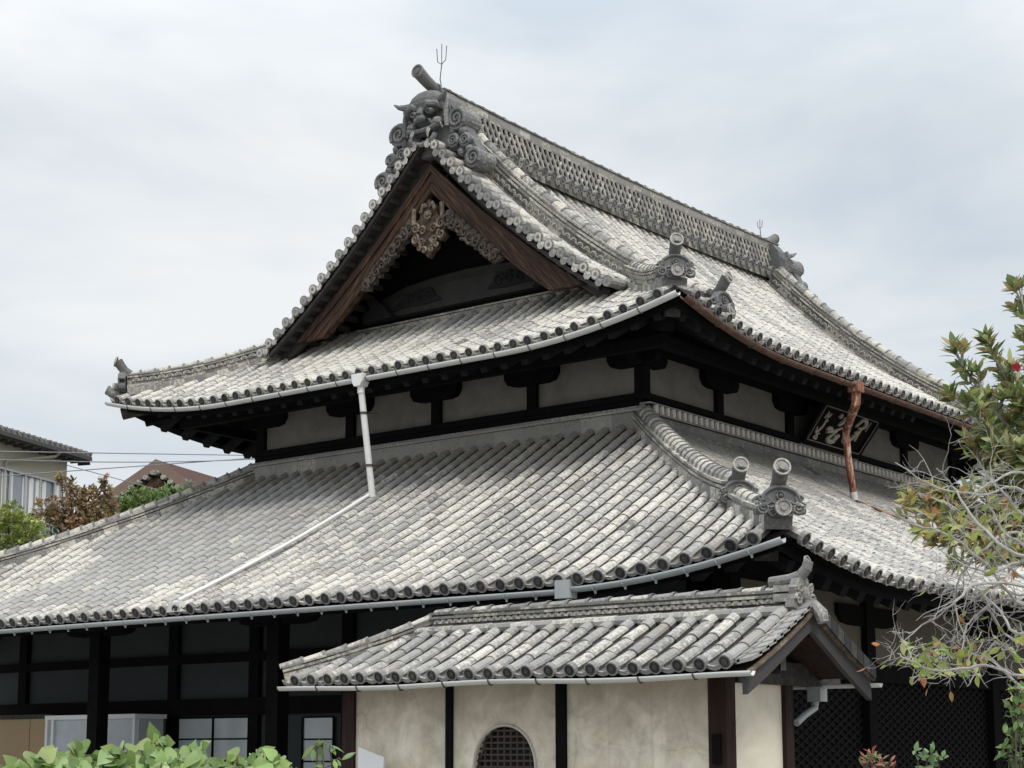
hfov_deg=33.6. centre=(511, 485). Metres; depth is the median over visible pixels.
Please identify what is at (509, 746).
arched window
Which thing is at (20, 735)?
board partition
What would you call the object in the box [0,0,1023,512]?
sky
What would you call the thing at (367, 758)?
white board
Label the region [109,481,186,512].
green bush
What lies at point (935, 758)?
young sprig
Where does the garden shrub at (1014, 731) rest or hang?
on the ground
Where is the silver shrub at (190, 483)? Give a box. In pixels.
[177,479,195,488]
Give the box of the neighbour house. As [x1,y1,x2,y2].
[0,425,92,547]
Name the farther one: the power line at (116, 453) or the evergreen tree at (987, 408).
the power line at (116, 453)
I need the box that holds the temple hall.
[0,44,1023,767]
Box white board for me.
[358,746,385,767]
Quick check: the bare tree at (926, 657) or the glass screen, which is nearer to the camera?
the bare tree at (926, 657)
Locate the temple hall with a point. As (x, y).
(498, 360)
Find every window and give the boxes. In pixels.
[0,466,68,540]
[472,723,536,767]
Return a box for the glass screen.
[44,714,166,753]
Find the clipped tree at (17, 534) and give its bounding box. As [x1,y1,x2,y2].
[0,499,50,549]
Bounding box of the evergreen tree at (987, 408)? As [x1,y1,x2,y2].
[893,274,1023,576]
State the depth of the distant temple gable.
49.95 m
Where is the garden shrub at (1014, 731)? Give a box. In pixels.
[994,680,1023,767]
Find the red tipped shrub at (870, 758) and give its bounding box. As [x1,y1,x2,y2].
[859,746,895,767]
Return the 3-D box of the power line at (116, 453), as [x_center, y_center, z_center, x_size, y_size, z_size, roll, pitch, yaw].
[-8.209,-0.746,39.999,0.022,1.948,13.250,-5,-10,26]
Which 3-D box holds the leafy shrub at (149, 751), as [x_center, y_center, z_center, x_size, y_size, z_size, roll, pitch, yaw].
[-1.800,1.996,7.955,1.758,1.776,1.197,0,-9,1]
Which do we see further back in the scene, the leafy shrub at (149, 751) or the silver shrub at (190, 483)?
the silver shrub at (190, 483)
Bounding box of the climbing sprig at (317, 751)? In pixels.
[302,740,355,767]
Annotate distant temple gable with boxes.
[71,459,213,527]
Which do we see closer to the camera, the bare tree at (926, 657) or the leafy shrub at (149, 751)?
the leafy shrub at (149, 751)
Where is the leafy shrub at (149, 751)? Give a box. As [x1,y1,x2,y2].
[0,721,291,767]
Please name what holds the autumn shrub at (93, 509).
on the hillside
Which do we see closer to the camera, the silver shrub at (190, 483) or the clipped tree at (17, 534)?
the clipped tree at (17, 534)
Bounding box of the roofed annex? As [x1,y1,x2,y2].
[277,555,882,767]
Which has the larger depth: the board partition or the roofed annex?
the board partition
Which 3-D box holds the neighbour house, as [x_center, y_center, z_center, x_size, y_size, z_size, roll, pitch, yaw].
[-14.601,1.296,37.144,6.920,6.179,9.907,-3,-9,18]
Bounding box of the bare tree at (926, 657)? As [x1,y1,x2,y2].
[857,419,1023,707]
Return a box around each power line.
[0,451,242,455]
[0,458,252,475]
[0,459,254,462]
[67,465,157,489]
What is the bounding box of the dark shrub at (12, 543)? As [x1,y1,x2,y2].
[0,522,61,550]
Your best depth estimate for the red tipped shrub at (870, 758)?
12.50 m
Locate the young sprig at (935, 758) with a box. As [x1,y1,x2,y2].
[912,741,948,767]
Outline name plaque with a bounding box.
[800,398,880,459]
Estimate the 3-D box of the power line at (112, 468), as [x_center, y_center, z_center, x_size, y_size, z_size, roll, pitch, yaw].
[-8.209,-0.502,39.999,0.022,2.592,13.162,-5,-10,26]
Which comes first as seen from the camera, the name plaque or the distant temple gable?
the name plaque
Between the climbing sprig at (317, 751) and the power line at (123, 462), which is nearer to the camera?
the climbing sprig at (317, 751)
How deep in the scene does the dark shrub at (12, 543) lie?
35.62 m
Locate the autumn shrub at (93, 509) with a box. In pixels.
[29,470,120,533]
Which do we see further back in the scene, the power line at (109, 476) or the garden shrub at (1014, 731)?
the power line at (109, 476)
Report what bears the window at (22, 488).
in the neighbour house
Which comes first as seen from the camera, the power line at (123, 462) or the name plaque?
the name plaque
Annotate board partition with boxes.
[0,714,56,767]

